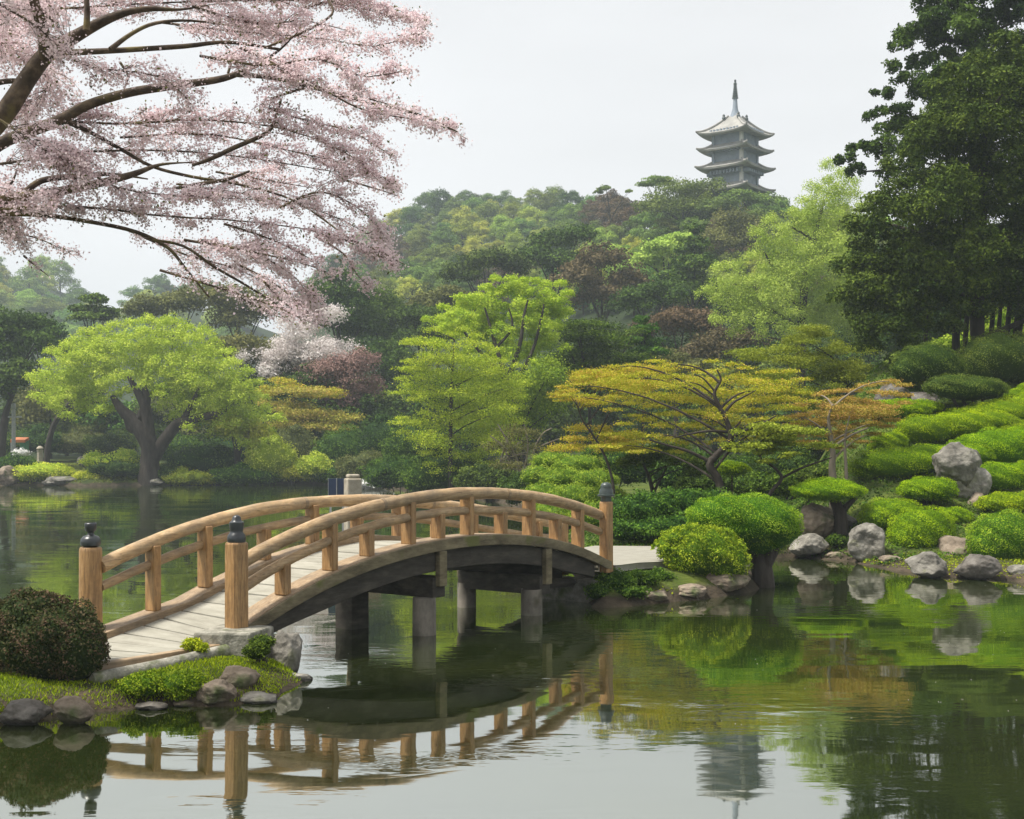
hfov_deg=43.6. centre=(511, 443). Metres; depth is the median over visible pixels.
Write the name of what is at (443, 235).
forest tree
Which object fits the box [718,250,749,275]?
forest tree
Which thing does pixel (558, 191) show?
forest tree
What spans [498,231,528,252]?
forest tree
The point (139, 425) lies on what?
broadleaf tree
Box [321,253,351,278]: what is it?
forest tree
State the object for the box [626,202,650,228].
forest tree
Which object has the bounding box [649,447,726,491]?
shore bush
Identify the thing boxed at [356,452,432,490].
shore bush
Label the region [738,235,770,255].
forest tree
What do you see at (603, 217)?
forest tree
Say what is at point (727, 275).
forest tree
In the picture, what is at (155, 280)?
forest tree
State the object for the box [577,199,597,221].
forest tree
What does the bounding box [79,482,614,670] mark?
arched bridge
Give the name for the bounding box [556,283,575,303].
forest tree
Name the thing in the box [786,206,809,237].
forest tree
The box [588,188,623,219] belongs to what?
forest tree
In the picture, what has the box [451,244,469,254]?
forest tree
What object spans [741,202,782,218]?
forest tree
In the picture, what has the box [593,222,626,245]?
forest tree
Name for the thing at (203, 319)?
forest tree
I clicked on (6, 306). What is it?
forest tree
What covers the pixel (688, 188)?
slope tree
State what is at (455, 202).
forest tree
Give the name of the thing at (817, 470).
slope bush
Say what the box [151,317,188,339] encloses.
forest tree
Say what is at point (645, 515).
hedge
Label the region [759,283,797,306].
forest tree
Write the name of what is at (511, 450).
bare shrub
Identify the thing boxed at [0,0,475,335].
cherry tree
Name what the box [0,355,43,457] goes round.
dark tree
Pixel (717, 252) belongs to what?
forest tree
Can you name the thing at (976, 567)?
boulder
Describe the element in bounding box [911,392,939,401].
boulder
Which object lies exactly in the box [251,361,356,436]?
woodland tree
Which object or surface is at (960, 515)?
azalea mound
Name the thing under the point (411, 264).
forest tree
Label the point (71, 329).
forest tree
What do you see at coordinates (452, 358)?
layered tree
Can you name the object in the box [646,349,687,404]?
woodland tree
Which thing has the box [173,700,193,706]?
boulder
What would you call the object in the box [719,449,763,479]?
slope bush
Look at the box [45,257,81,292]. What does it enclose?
forest tree
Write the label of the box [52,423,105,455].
lawn bush
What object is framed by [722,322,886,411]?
pine tree
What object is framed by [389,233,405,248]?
forest tree
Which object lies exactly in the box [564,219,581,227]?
forest tree
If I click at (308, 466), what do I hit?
bank shrub
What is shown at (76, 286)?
forest tree
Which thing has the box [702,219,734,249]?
forest tree
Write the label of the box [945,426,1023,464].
azalea mound
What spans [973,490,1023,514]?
azalea mound
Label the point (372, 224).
forest tree
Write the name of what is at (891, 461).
azalea mound
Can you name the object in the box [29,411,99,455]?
woodland tree
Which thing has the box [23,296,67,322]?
forest tree
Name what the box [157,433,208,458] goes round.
lawn bush
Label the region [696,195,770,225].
slope tree
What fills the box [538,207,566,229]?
forest tree
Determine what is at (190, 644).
shrub
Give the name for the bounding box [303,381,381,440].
woodland tree
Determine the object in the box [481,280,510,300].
forest tree
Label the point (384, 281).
forest tree
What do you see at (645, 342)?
conifer tree
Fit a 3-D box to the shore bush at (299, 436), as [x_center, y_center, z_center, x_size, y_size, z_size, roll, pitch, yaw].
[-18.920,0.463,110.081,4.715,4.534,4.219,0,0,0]
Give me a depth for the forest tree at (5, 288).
437.39 m
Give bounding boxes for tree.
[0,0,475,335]
[0,266,13,285]
[0,278,9,293]
[0,283,13,303]
[0,288,16,308]
[0,304,19,314]
[0,304,60,438]
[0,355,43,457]
[0,394,33,433]
[6,267,50,295]
[9,379,89,458]
[10,288,40,305]
[11,298,45,313]
[18,313,79,381]
[22,312,288,485]
[23,253,51,283]
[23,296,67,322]
[25,271,59,294]
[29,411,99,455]
[44,377,109,462]
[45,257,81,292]
[48,299,68,315]
[48,394,116,434]
[52,303,100,335]
[60,289,85,309]
[61,283,90,302]
[62,322,85,343]
[65,292,125,432]
[71,399,136,435]
[77,320,108,339]
[102,318,123,334]
[113,300,153,327]
[113,323,154,355]
[114,314,153,332]
[117,284,142,306]
[117,379,206,440]
[118,399,167,432]
[120,277,227,379]
[131,289,160,300]
[134,397,215,440]
[141,273,170,293]
[151,280,175,295]
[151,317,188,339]
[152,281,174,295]
[154,396,203,441]
[158,309,190,323]
[188,320,215,344]
[189,281,287,382]
[197,371,303,438]
[200,307,223,324]
[202,410,276,465]
[208,330,305,384]
[214,323,245,339]
[231,303,367,380]
[244,376,349,419]
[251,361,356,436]
[252,385,364,440]
[292,345,387,421]
[300,264,387,343]
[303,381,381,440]
[305,270,325,286]
[317,393,398,439]
[318,377,403,439]
[321,253,337,269]
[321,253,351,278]
[333,286,413,377]
[338,264,372,286]
[341,335,427,390]
[347,231,372,250]
[348,246,368,260]
[352,269,385,295]
[355,257,375,274]
[362,219,388,234]
[366,239,401,262]
[367,380,405,418]
[371,276,405,299]
[375,262,398,286]
[380,324,535,487]
[382,207,411,234]
[383,215,404,235]
[383,374,475,450]
[385,239,415,261]
[385,277,409,295]
[387,258,419,286]
[387,301,461,370]
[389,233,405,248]
[392,275,430,302]
[393,204,432,234]
[397,203,424,229]
[397,262,443,295]
[397,373,500,455]
[400,223,432,247]
[403,234,438,257]
[405,284,474,369]
[408,252,428,272]
[413,189,441,214]
[414,211,436,232]
[415,260,456,291]
[417,243,455,266]
[420,272,575,472]
[422,186,451,218]
[425,226,463,251]
[425,259,444,282]
[428,221,460,241]
[430,211,453,231]
[430,369,482,452]
[436,245,536,352]
[439,196,465,214]
[441,205,480,233]
[442,254,479,288]
[444,251,464,262]
[444,349,571,468]
[448,218,482,247]
[450,279,476,291]
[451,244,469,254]
[453,189,481,206]
[461,196,489,221]
[463,236,484,255]
[468,220,497,243]
[469,362,497,375]
[471,199,506,225]
[472,284,511,312]
[473,268,491,289]
[473,366,586,464]
[479,192,500,204]
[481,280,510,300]
[482,213,520,245]
[483,239,504,249]
[489,214,512,236]
[489,267,507,282]
[492,190,512,207]
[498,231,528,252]
[499,201,535,229]
[501,267,529,283]
[502,196,524,210]
[502,403,575,454]
[504,282,533,310]
[505,217,537,240]
[512,222,603,351]
[514,203,538,223]
[517,206,552,229]
[519,267,558,296]
[520,375,618,454]
[522,186,543,209]
[523,275,565,308]
[526,192,560,222]
[528,225,550,243]
[535,268,560,293]
[537,327,606,368]
[538,184,569,209]
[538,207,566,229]
[539,318,663,444]
[540,363,682,498]
[549,202,585,227]
[549,221,574,247]
[549,238,654,320]
[554,189,584,210]
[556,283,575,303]
[562,357,824,491]
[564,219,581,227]
[564,284,599,314]
[569,270,607,296]
[572,210,600,227]
[572,239,594,248]
[572,314,636,359]
[575,390,627,425]
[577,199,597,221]
[580,390,668,443]
[581,193,595,204]
[581,200,617,224]
[581,227,618,248]
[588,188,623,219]
[589,220,604,230]
[589,283,611,312]
[592,184,632,223]
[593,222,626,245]
[595,196,619,225]
[598,321,634,358]
[602,263,620,276]
[603,209,630,237]
[604,275,694,403]
[608,242,627,272]
[610,196,638,223]
[611,441,708,491]
[612,304,650,315]
[615,244,647,270]
[615,343,637,372]
[617,202,638,225]
[619,314,671,444]
[621,214,645,235]
[621,234,640,246]
[624,304,729,444]
[625,211,658,238]
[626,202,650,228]
[627,237,643,254]
[627,331,690,379]
[629,231,692,311]
[631,175,729,230]
[632,265,660,277]
[632,374,719,447]
[634,174,676,223]
[634,226,671,251]
[640,270,672,310]
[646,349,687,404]
[647,255,673,276]
[648,214,683,240]
[649,211,664,230]
[650,220,731,346]
[650,345,716,443]
[650,379,746,453]
[655,202,695,232]
[661,359,775,453]
[668,211,708,234]
[671,294,707,307]
[673,323,774,457]
[679,215,725,241]
[679,292,775,351]
[681,266,721,275]
[692,155,876,426]
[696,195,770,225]
[696,203,771,261]
[696,271,721,302]
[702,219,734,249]
[707,247,729,273]
[709,190,726,197]
[709,363,826,448]
[712,326,765,374]
[713,327,783,376]
[716,187,789,208]
[717,419,843,499]
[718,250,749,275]
[721,271,757,290]
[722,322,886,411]
[733,299,806,362]
[736,252,765,275]
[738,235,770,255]
[738,353,824,427]
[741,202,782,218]
[746,272,769,301]
[750,363,844,427]
[751,241,784,259]
[752,259,791,284]
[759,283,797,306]
[760,216,796,252]
[765,258,802,289]
[771,199,794,232]
[777,340,851,427]
[780,378,914,509]
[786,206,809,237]
[787,271,846,355]
[791,243,817,266]
[796,225,823,252]
[806,325,884,394]
[812,207,846,232]
[825,29,1023,371]
[831,284,894,348]
[832,0,1023,180]
[857,283,949,357]
[865,284,950,361]
[882,342,907,359]
[912,272,1015,342]
[937,235,961,355]
[963,309,969,346]
[989,219,999,330]
[997,219,1011,334]
[997,288,1002,327]
[1004,223,1023,336]
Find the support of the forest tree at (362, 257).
on the ground at (614, 599)
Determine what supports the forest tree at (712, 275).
on the ground at (614, 599)
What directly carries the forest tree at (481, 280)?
on the ground at (614, 599)
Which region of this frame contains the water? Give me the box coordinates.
[0,485,1023,818]
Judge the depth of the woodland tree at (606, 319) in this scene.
157.43 m
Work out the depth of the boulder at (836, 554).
36.47 m
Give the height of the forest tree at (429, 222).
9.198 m
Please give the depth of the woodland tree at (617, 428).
124.81 m
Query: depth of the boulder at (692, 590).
27.02 m
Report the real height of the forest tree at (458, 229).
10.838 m
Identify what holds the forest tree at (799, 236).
on the ground at (614, 599)
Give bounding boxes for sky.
[0,0,1023,334]
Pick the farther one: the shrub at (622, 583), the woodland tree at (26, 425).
the woodland tree at (26, 425)
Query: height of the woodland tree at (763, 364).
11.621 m
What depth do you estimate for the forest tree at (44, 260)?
518.52 m
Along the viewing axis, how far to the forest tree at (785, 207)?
229.47 m
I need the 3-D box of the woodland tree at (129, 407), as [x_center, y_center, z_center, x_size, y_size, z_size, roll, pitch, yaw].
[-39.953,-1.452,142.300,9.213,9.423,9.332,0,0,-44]
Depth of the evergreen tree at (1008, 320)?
57.41 m
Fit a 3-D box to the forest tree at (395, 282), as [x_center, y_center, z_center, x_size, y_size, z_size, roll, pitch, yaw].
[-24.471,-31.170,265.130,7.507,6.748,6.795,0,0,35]
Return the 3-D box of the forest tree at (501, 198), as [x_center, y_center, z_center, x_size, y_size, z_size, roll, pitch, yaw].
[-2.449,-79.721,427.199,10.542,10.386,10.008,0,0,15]
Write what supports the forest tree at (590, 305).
on the ground at (614, 599)
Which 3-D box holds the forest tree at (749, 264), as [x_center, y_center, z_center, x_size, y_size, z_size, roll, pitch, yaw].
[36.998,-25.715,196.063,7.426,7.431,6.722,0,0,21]
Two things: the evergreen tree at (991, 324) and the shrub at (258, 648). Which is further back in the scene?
the evergreen tree at (991, 324)
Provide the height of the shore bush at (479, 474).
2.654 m
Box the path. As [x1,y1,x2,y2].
[584,546,674,571]
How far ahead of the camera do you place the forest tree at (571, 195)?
359.50 m
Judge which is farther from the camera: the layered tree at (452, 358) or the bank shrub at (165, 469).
the bank shrub at (165, 469)
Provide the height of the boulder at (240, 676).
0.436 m
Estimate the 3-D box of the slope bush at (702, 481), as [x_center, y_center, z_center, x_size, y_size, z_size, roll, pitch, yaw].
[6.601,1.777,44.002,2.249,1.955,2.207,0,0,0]
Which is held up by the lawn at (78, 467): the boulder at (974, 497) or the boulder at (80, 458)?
the boulder at (80, 458)
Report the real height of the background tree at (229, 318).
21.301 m
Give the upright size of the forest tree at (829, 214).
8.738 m
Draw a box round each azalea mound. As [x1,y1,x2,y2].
[847,443,996,480]
[856,497,923,528]
[859,397,944,418]
[866,431,908,449]
[886,505,956,547]
[892,409,1020,443]
[895,476,960,504]
[936,392,1023,421]
[936,506,974,522]
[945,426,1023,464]
[964,508,1023,559]
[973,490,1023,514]
[980,460,1023,490]
[992,419,1023,432]
[993,382,1023,400]
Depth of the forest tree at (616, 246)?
230.39 m
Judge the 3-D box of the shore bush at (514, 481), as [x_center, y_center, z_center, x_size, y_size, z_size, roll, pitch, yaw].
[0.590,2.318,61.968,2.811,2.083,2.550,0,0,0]
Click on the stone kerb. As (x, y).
(101, 676)
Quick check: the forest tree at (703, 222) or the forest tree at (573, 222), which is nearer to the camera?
the forest tree at (703, 222)
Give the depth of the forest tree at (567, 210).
321.96 m
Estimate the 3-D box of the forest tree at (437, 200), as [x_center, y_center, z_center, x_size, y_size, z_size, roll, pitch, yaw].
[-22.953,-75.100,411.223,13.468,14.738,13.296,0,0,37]
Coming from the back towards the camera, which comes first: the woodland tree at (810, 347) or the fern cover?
the woodland tree at (810, 347)
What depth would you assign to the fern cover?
41.03 m
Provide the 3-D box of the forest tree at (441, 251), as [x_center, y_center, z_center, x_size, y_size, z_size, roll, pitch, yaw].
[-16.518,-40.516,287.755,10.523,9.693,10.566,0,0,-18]
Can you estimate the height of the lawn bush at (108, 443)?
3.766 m
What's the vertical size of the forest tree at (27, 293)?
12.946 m
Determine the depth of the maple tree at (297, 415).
114.15 m
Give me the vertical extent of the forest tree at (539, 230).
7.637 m
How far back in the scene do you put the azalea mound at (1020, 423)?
44.50 m
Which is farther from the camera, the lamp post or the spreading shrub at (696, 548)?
the lamp post
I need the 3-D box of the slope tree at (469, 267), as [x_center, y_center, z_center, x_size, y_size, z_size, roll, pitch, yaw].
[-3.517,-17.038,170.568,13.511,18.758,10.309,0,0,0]
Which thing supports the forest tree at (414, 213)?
on the ground at (614, 599)
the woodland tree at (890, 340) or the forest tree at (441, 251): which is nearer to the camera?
the woodland tree at (890, 340)
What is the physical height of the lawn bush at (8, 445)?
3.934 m
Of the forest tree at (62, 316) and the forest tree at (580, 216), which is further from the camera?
the forest tree at (62, 316)
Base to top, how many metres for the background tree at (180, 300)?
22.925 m
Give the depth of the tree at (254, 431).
103.09 m
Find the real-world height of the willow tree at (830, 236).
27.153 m
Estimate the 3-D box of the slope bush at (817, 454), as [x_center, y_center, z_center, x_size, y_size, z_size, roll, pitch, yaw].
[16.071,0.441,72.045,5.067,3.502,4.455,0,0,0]
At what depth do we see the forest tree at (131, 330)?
374.19 m
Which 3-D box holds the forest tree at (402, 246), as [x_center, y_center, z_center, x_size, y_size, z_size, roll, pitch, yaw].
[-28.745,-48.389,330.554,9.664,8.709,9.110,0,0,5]
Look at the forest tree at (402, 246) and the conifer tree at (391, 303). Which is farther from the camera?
the forest tree at (402, 246)
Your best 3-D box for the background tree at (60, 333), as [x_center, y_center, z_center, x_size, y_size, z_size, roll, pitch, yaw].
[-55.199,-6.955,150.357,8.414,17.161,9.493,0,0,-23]
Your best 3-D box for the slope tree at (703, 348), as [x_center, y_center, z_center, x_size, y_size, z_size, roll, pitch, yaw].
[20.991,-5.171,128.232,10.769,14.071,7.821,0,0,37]
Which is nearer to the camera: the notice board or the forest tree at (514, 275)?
the notice board
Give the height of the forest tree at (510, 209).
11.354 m
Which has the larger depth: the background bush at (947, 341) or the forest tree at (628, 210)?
the forest tree at (628, 210)
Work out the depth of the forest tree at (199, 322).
407.46 m
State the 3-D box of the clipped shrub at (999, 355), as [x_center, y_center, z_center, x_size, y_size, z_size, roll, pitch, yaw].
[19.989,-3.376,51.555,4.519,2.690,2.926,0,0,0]
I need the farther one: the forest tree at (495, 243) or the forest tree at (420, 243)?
the forest tree at (420, 243)
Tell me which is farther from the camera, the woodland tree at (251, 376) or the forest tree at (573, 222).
the forest tree at (573, 222)
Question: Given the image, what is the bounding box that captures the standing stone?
[931,442,991,497]
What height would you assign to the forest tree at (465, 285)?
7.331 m
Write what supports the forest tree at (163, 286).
on the ground at (614, 599)
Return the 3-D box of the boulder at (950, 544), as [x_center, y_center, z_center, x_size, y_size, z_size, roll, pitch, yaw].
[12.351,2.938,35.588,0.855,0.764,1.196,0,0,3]
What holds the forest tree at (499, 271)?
on the ground at (614, 599)
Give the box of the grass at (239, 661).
[0,655,300,714]
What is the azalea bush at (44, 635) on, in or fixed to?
on the ground at (614, 599)
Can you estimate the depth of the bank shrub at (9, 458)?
103.01 m
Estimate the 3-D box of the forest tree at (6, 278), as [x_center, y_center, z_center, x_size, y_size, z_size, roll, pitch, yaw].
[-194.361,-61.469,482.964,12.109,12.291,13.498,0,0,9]
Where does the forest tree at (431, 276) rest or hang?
on the ground at (614, 599)
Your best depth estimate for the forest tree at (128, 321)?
401.62 m
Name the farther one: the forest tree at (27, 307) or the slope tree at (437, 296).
the forest tree at (27, 307)
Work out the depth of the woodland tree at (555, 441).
128.77 m
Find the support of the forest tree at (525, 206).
on the ground at (614, 599)
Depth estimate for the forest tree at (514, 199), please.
416.96 m
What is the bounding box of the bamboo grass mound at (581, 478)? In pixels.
[519,451,629,527]
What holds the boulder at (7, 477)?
on the ground at (614, 599)
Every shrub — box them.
[0,452,38,468]
[11,461,76,483]
[70,468,103,478]
[78,447,139,466]
[85,453,140,478]
[114,667,213,701]
[157,463,178,479]
[161,439,242,471]
[161,465,215,485]
[180,637,209,653]
[207,461,280,485]
[241,433,298,484]
[241,633,276,662]
[278,463,305,484]
[292,450,333,484]
[480,422,559,472]
[583,566,677,601]
[650,522,753,589]
[684,491,805,587]
[715,460,751,493]
[787,476,868,534]
[825,532,848,549]
[889,340,969,385]
[921,373,1010,408]
[955,326,1023,385]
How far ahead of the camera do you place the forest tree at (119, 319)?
429.49 m
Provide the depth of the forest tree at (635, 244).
224.62 m
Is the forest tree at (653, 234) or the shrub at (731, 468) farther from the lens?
the forest tree at (653, 234)
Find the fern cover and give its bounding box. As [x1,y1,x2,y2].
[537,361,1023,565]
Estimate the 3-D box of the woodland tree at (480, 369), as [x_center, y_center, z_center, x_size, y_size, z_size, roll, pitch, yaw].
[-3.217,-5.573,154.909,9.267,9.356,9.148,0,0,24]
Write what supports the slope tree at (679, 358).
on the ground at (614, 599)
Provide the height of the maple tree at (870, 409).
4.598 m
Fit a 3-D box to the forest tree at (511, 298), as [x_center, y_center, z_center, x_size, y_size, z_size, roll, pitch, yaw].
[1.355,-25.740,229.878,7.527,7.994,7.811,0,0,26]
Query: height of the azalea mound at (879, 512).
1.070 m
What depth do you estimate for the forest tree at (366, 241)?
420.85 m
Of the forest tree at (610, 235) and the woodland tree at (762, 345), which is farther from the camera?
the forest tree at (610, 235)
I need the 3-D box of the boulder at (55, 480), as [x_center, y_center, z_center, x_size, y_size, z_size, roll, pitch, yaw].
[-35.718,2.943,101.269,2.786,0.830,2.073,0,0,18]
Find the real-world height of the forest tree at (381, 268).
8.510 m
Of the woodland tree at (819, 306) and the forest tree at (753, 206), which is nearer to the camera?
the woodland tree at (819, 306)
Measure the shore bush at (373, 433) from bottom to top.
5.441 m
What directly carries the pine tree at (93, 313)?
on the ground at (614, 599)
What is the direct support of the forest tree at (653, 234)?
on the ground at (614, 599)
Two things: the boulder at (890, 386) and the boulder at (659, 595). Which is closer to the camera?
the boulder at (659, 595)
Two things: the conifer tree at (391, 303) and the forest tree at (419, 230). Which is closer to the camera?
the conifer tree at (391, 303)
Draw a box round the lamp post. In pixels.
[8,403,21,450]
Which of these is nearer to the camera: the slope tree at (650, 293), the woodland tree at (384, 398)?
the woodland tree at (384, 398)
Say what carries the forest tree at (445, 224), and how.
on the ground at (614, 599)
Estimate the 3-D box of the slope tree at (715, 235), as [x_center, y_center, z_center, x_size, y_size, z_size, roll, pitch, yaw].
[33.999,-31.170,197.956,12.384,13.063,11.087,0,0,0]
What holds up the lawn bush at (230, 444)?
on the ground at (614, 599)
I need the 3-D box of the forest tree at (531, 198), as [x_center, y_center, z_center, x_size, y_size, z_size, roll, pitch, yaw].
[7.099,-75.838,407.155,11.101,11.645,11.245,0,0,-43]
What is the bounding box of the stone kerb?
[86,644,230,683]
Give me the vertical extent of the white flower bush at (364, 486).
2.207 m
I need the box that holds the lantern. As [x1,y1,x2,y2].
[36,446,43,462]
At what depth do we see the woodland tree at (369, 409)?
121.61 m
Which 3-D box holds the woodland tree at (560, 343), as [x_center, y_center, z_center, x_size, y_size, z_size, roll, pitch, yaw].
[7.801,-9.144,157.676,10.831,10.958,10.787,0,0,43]
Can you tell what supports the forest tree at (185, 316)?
on the ground at (614, 599)
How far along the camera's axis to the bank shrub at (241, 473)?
101.12 m
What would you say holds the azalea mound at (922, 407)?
on the ground at (614, 599)
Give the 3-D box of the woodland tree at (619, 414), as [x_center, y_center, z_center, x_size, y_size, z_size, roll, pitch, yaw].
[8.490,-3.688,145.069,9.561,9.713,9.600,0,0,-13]
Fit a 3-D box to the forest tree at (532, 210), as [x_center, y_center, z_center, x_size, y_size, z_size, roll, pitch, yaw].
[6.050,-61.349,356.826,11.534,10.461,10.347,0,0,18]
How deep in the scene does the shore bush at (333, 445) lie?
105.67 m
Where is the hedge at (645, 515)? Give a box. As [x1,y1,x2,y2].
[593,486,735,542]
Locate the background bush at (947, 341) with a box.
[931,306,1023,353]
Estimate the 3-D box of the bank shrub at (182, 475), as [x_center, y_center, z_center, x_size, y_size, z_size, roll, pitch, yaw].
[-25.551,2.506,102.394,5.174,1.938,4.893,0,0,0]
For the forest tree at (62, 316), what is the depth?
396.67 m
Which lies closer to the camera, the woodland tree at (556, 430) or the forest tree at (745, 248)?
the woodland tree at (556, 430)
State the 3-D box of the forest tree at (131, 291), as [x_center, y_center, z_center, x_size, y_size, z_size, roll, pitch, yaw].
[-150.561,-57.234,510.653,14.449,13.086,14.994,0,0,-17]
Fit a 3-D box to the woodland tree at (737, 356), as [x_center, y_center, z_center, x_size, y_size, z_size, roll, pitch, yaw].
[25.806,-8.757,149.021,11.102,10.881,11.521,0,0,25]
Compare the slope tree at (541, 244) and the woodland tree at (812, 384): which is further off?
the slope tree at (541, 244)
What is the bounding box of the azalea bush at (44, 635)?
[0,586,111,681]
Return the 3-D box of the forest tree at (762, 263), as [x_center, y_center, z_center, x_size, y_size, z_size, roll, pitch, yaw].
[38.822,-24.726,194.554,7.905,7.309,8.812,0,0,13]
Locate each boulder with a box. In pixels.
[0,465,18,484]
[0,698,53,724]
[42,476,74,485]
[53,696,94,723]
[77,455,86,467]
[135,701,167,710]
[150,478,162,484]
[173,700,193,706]
[196,679,237,704]
[219,665,259,688]
[240,691,276,703]
[266,630,302,672]
[293,673,312,681]
[643,588,668,601]
[678,583,706,597]
[706,573,750,591]
[789,533,828,557]
[799,502,833,537]
[824,552,842,556]
[832,514,856,534]
[847,522,884,561]
[874,383,910,400]
[878,555,901,562]
[904,551,947,577]
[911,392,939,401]
[938,535,971,555]
[953,554,1002,579]
[967,492,984,506]
[1007,564,1023,574]
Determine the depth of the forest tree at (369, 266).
334.34 m
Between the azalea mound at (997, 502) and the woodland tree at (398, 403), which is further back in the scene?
the woodland tree at (398, 403)
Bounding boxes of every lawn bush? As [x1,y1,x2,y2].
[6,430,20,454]
[8,422,66,460]
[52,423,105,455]
[80,428,140,454]
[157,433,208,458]
[191,434,246,461]
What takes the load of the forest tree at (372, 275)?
on the ground at (614, 599)
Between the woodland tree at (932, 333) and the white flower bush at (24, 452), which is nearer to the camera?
the woodland tree at (932, 333)
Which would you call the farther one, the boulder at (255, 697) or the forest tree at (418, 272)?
the forest tree at (418, 272)
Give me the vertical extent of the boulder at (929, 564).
0.682 m
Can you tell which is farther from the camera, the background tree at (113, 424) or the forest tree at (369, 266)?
the forest tree at (369, 266)
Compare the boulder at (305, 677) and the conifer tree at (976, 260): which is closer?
the boulder at (305, 677)
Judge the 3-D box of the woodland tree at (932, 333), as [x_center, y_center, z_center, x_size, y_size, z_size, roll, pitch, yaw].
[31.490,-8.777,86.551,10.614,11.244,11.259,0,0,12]
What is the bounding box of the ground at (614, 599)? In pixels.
[0,217,1023,723]
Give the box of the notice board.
[328,478,343,530]
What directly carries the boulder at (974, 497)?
on the ground at (614, 599)
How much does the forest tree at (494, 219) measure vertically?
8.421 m
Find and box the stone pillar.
[344,474,361,529]
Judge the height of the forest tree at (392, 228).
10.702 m
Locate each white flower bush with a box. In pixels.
[10,447,31,457]
[362,479,384,488]
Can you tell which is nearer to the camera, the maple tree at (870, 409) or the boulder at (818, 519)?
the boulder at (818, 519)
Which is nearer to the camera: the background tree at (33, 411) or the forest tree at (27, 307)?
the background tree at (33, 411)
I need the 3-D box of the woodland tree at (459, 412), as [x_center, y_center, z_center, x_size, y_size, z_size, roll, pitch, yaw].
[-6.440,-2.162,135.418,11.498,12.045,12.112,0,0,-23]
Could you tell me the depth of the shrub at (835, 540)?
36.87 m
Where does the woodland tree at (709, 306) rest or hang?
on the ground at (614, 599)
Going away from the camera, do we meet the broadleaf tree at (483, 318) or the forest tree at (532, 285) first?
the broadleaf tree at (483, 318)
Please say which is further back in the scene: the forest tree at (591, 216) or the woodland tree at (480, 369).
the forest tree at (591, 216)
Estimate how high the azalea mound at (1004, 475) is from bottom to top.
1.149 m
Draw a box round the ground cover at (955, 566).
[588,540,1023,593]
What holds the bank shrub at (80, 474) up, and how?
on the ground at (614, 599)
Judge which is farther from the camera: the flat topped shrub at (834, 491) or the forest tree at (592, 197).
the forest tree at (592, 197)
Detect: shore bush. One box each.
[275,423,318,460]
[310,423,361,460]
[312,459,341,482]
[333,448,382,479]
[351,412,407,457]
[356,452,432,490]
[378,424,453,462]
[396,448,487,492]
[451,460,516,500]
[496,470,531,506]
[574,438,650,488]
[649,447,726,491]
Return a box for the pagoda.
[694,80,775,218]
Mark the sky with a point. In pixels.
(581, 96)
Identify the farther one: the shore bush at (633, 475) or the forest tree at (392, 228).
the forest tree at (392, 228)
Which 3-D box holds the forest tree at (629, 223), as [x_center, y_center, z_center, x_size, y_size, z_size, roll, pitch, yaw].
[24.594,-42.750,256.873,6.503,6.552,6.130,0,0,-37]
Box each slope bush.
[672,467,735,493]
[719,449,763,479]
[730,470,798,497]
[746,442,823,499]
[758,424,827,461]
[781,462,828,501]
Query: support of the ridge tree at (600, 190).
on the ground at (614, 599)
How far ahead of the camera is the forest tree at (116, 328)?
434.57 m
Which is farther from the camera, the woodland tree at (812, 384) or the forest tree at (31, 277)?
the forest tree at (31, 277)
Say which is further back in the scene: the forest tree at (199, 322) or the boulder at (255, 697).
the forest tree at (199, 322)
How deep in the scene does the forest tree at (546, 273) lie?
236.72 m
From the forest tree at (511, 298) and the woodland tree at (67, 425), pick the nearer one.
the woodland tree at (67, 425)
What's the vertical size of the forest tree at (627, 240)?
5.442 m
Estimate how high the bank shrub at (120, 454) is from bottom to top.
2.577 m
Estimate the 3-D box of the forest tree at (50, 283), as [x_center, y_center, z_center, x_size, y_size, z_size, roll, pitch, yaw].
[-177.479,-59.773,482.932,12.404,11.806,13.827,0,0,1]
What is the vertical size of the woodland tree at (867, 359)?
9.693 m
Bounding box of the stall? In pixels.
[10,437,28,450]
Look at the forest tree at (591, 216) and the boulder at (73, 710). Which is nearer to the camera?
the boulder at (73, 710)
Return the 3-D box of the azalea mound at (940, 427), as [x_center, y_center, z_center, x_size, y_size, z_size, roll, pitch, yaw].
[15.601,-0.562,44.821,4.812,1.334,1.685,0,0,-8]
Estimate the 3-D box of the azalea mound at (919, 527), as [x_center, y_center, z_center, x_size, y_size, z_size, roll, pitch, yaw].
[11.657,2.553,36.597,2.110,1.654,1.785,0,0,0]
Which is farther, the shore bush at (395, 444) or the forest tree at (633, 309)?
the forest tree at (633, 309)
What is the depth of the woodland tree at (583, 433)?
123.89 m
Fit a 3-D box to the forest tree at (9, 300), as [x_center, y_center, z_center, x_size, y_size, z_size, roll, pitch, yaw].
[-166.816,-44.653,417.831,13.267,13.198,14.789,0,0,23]
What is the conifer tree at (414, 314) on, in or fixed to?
on the ground at (614, 599)
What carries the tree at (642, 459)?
on the ground at (614, 599)
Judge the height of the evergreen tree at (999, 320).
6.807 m
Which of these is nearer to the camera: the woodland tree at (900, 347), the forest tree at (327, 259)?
the woodland tree at (900, 347)
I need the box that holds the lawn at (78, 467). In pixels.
[17,462,316,482]
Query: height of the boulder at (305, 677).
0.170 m
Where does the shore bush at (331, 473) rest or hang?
on the lawn at (78, 467)
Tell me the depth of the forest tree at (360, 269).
306.77 m
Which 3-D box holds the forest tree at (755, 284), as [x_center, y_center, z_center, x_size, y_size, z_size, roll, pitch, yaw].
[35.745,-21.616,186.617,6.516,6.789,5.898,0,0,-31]
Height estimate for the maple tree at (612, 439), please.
5.854 m
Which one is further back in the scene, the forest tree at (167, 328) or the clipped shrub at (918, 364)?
the forest tree at (167, 328)
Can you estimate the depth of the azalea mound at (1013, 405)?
46.37 m
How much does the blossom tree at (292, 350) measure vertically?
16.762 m

